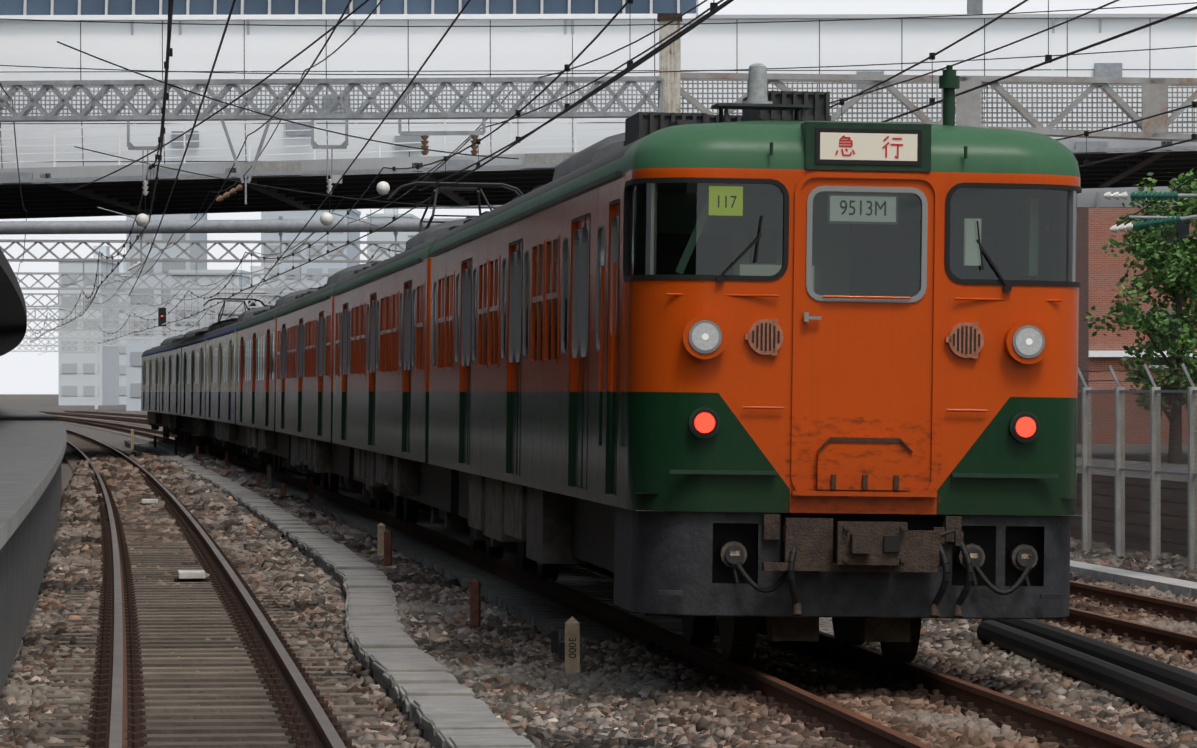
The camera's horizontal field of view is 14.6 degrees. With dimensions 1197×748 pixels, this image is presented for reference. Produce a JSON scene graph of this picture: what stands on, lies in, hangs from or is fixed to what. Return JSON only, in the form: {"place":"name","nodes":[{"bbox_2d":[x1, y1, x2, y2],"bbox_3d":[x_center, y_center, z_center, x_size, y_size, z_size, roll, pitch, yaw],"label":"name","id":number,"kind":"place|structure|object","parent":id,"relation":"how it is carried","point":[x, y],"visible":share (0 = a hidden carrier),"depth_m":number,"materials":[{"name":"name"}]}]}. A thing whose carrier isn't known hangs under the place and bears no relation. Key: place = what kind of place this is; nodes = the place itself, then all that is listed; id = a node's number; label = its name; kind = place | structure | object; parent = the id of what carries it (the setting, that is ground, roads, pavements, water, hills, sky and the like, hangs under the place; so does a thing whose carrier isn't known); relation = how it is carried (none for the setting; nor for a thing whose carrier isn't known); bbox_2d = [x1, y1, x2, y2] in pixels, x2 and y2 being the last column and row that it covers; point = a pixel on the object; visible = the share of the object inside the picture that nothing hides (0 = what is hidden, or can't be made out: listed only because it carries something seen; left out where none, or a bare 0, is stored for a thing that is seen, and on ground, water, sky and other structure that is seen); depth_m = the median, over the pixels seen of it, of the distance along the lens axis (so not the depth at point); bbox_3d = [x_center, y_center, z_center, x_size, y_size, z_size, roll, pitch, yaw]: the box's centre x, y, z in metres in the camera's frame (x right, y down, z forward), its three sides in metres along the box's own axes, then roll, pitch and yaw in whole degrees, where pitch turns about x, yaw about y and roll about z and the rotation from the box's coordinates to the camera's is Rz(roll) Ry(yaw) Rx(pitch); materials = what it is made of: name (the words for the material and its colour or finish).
{"place":"outdoors","nodes":[
{"label":"outdoors","id":0,"kind":"place"},
{"bbox_2d":[158,276,255,325],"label":"signals","id":1,"kind":"object","parent":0,"point":[162,313],"visible":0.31,"depth_m":300.92,"materials":[{"name":"black metal"}]},
{"bbox_2d":[0,394,1187,701],"bbox_3d":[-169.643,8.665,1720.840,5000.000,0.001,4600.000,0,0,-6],"label":"ground","id":2,"kind":"structure","parent":0,"point":[42,402],"depth_m":220.96,"materials":[{"name":"grey concrete"}]},
{"bbox_2d":[0,248,66,694],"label":"platform","id":3,"kind":"structure","parent":2,"relation":"on","point":[32,446],"depth_m":48.98,"materials":[{"name":"grey concrete"}]},
{"bbox_2d":[10,346,97,408],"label":"catenary gantry","id":4,"kind":"object","parent":2,"relation":"on","point":[96,375],"visible":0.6,"depth_m":555.23,"materials":[{"name":"grey metal"}]},
{"bbox_2d":[18,338,154,354],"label":"catenary gantry","id":5,"kind":"object","parent":2,"relation":"on","point":[152,342],"visible":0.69,"depth_m":481.25,"materials":[{"name":"grey metal"}]},
{"bbox_2d":[59,246,119,404],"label":"building","id":6,"kind":"structure","parent":2,"relation":"on","point":[76,378],"depth_m":712.98,"materials":[{"name":"grey concrete"}]},
{"bbox_2d":[64,411,146,419],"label":"track","id":7,"kind":"structure","parent":2,"relation":"on","point":[134,416],"depth_m":392.79,"materials":[{"name":"brown metal"}]},
{"bbox_2d":[24,330,188,348],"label":"catenary gantry","id":8,"kind":"object","parent":2,"relation":"on","point":[44,337],"visible":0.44,"depth_m":416.32,"materials":[{"name":"grey metal"}]},
{"bbox_2d":[26,320,217,342],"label":"catenary gantry","id":9,"kind":"object","parent":2,"relation":"on","point":[166,329],"visible":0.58,"depth_m":360.76,"materials":[{"name":"grey metal"}]},
{"bbox_2d":[119,262,125,404],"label":"building","id":10,"kind":"structure","parent":2,"relation":"on","point":[122,365],"depth_m":759.20,"materials":[{"name":"grey"}]},
{"bbox_2d":[26,308,246,334],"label":"catenary gantry","id":11,"kind":"object","parent":2,"relation":"on","point":[136,309],"visible":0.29,"depth_m":310.00,"materials":[{"name":"grey metal"}]},
{"bbox_2d":[23,293,286,324],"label":"catenary gantry","id":12,"kind":"object","parent":2,"relation":"on","point":[147,306],"visible":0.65,"depth_m":263.28,"materials":[{"name":"grey metal"}]},
{"bbox_2d":[126,213,206,410],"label":"building","id":13,"kind":"structure","parent":2,"relation":"on","point":[134,370],"depth_m":507.82,"materials":[{"name":"grey"}]},
{"bbox_2d":[14,272,334,310],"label":"catenary gantry","id":14,"kind":"object","parent":2,"relation":"on","point":[310,275],"visible":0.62,"depth_m":217.57,"materials":[{"name":"grey metal"}]},
{"bbox_2d":[0,239,406,288],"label":"catenary gantry","id":15,"kind":"object","parent":2,"relation":"on","point":[192,259],"visible":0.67,"depth_m":170.87,"materials":[{"name":"grey metal"}]},
{"bbox_2d":[169,270,249,336],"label":"building","id":16,"kind":"structure","parent":2,"relation":"on","point":[204,281],"depth_m":432.38,"materials":[{"name":"grey concrete"}]},
{"bbox_2d":[35,429,400,747],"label":"track","id":17,"kind":"structure","parent":2,"relation":"on","point":[285,705],"depth_m":33.88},
{"bbox_2d":[139,499,208,581],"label":"beacons","id":18,"kind":"object","parent":17,"relation":"on","point":[191,575],"visible":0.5,"depth_m":48.57,"materials":[{"name":"white plastic"}]},
{"bbox_2d":[0,215,464,270],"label":"gantries","id":19,"kind":"object","parent":2,"relation":"on","point":[280,225],"visible":0.29,"depth_m":119.19,"materials":[{"name":"white metal"}]},
{"bbox_2d":[213,266,287,322],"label":"building","id":20,"kind":"structure","parent":2,"relation":"on","point":[256,279],"depth_m":420.17,"materials":[{"name":"grey"}]},
{"bbox_2d":[261,209,360,293],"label":"building","id":21,"kind":"structure","parent":2,"relation":"on","point":[350,251],"depth_m":678.69,"materials":[{"name":"grey"}]},
{"bbox_2d":[124,440,535,747],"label":"cable trough","id":22,"kind":"object","parent":2,"relation":"on","point":[442,707],"visible":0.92,"depth_m":33.81,"materials":[{"name":"concrete"}]},
{"bbox_2d":[131,429,579,672],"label":"marker posts","id":23,"kind":"object","parent":2,"relation":"on","point":[569,651],"visible":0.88,"depth_m":39.19,"materials":[{"name":"brown"}]},
{"bbox_2d":[366,209,418,259],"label":"building","id":24,"kind":"structure","parent":2,"relation":"on","point":[372,249],"depth_m":769.24,"materials":[{"name":"grey concrete"}]},
{"bbox_2d":[407,232,418,239],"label":"building","id":25,"kind":"structure","parent":2,"relation":"on","point":[410,235],"depth_m":649.30,"materials":[{"name":"grey concrete"}]},
{"bbox_2d":[0,0,1196,208],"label":"overpass","id":26,"kind":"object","parent":2,"relation":"on","point":[288,30],"depth_m":154.35,"materials":[{"name":"grey"}]},
{"bbox_2d":[0,452,1196,747],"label":"ballast stones","id":27,"kind":"object","parent":2,"relation":"on","point":[510,670],"visible":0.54,"depth_m":33.71,"materials":[{"name":"gravel"}]},
{"bbox_2d":[976,619,1196,729],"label":"pipes","id":28,"kind":"object","parent":27,"relation":"on","point":[1163,689],"visible":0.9,"depth_m":31.18,"materials":[{"name":"black"}]},
{"bbox_2d":[0,13,1196,226],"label":"gantry truss","id":29,"kind":"object","parent":2,"relation":"on","point":[970,107],"visible":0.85,"depth_m":79.31,"materials":[{"name":"metal"}]},
{"bbox_2d":[0,94,1196,218],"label":"overbridge","id":30,"kind":"object","parent":2,"relation":"on","point":[46,192],"visible":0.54,"depth_m":135.90,"materials":[{"name":"grey metal"}]},
{"bbox_2d":[53,416,1158,747],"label":"railway track","id":31,"kind":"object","parent":2,"relation":"on","point":[583,594],"visible":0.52,"depth_m":38.30,"materials":[{"name":"brown metal"}]},
{"bbox_2d":[141,334,193,441],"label":"train car","id":32,"kind":"object","parent":31,"relation":"on","point":[150,391],"visible":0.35,"depth_m":176.56,"materials":[{"name":"paint"}]},
{"bbox_2d":[160,327,208,447],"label":"train car","id":33,"kind":"object","parent":31,"relation":"on","point":[176,422],"visible":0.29,"depth_m":156.72,"materials":[{"name":"paint"}]},
{"bbox_2d":[181,298,265,456],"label":"train car","id":34,"kind":"object","parent":31,"relation":"on","point":[193,388],"visible":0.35,"depth_m":137.31,"materials":[{"name":"paint"}]},
{"bbox_2d":[205,305,273,468],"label":"train car","id":35,"kind":"object","parent":31,"relation":"on","point":[221,355],"visible":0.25,"depth_m":116.95,"materials":[{"name":"paint"}]},
{"bbox_2d":[236,288,362,485],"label":"train car","id":36,"kind":"object","parent":31,"relation":"on","point":[256,377],"visible":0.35,"depth_m":97.05,"materials":[{"name":"paint"}]},
{"bbox_2d":[275,261,390,511],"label":"train car","id":37,"kind":"object","parent":31,"relation":"on","point":[304,369],"visible":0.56,"depth_m":76.06,"materials":[{"name":"paint"}]},
{"bbox_2d":[332,181,523,557],"bbox_3d":[-1.428,-0.296,59.305,2.954,4.704,20.000,1,0,-6],"label":"train car","id":38,"kind":"object","parent":31,"relation":"on","point":[381,370],"visible":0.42,"depth_m":56.34,"materials":[{"name":"paint"}]},
{"bbox_2d":[428,63,1081,665],"bbox_3d":[0.677,-0.021,39.264,2.991,4.000,20.300,1,0,-6],"label":"train car","id":39,"kind":"object","parent":31,"relation":"on","point":[792,365],"visible":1,"depth_m":29.61,"materials":[{"name":"paint"}]},
{"bbox_2d":[39,411,1196,659],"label":"track","id":40,"kind":"structure","parent":2,"relation":"on","point":[1155,637],"depth_m":39.41,"materials":[{"name":"brown metal"}]},
{"bbox_2d":[1070,363,1196,597],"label":"fence","id":41,"kind":"object","parent":2,"relation":"on","point":[1123,504],"visible":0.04,"depth_m":53.94,"materials":[{"name":"metal"}]},
{"bbox_2d":[1076,208,1196,443],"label":"brick building","id":42,"kind":"structure","parent":2,"relation":"on","point":[1100,273],"depth_m":185.43,"materials":[{"name":"red brick"}]},
{"bbox_2d":[1084,169,1196,462],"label":"tree","id":43,"kind":"object","parent":2,"relation":"on","point":[1178,281],"visible":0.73,"depth_m":92.30,"materials":[{"name":"green plant"}]},
{"bbox_2d":[1104,175,1196,232],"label":"insulators","id":44,"kind":"object","parent":2,"relation":"on","point":[1167,220],"visible":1,"depth_m":46.27,"materials":[{"name":"ceramic"}]},
{"bbox_2d":[0,0,1196,343],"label":"overhead wires","id":45,"kind":"object","parent":44,"relation":"attached to","point":[712,8],"visible":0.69,"depth_m":62.19,"materials":[{"name":"black metal"}]},
{"bbox_2d":[0,0,1196,393],"label":"sky","id":46,"kind":"structure","parent":0,"point":[20,372],"materials":[{"name":"white"}]},
{"bbox_2d":[1149,310,1172,319],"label":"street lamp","id":47,"kind":"object","parent":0,"point":[1170,313],"visible":0.19,"depth_m":109.21,"materials":[{"name":"grey metal"}]}
]}

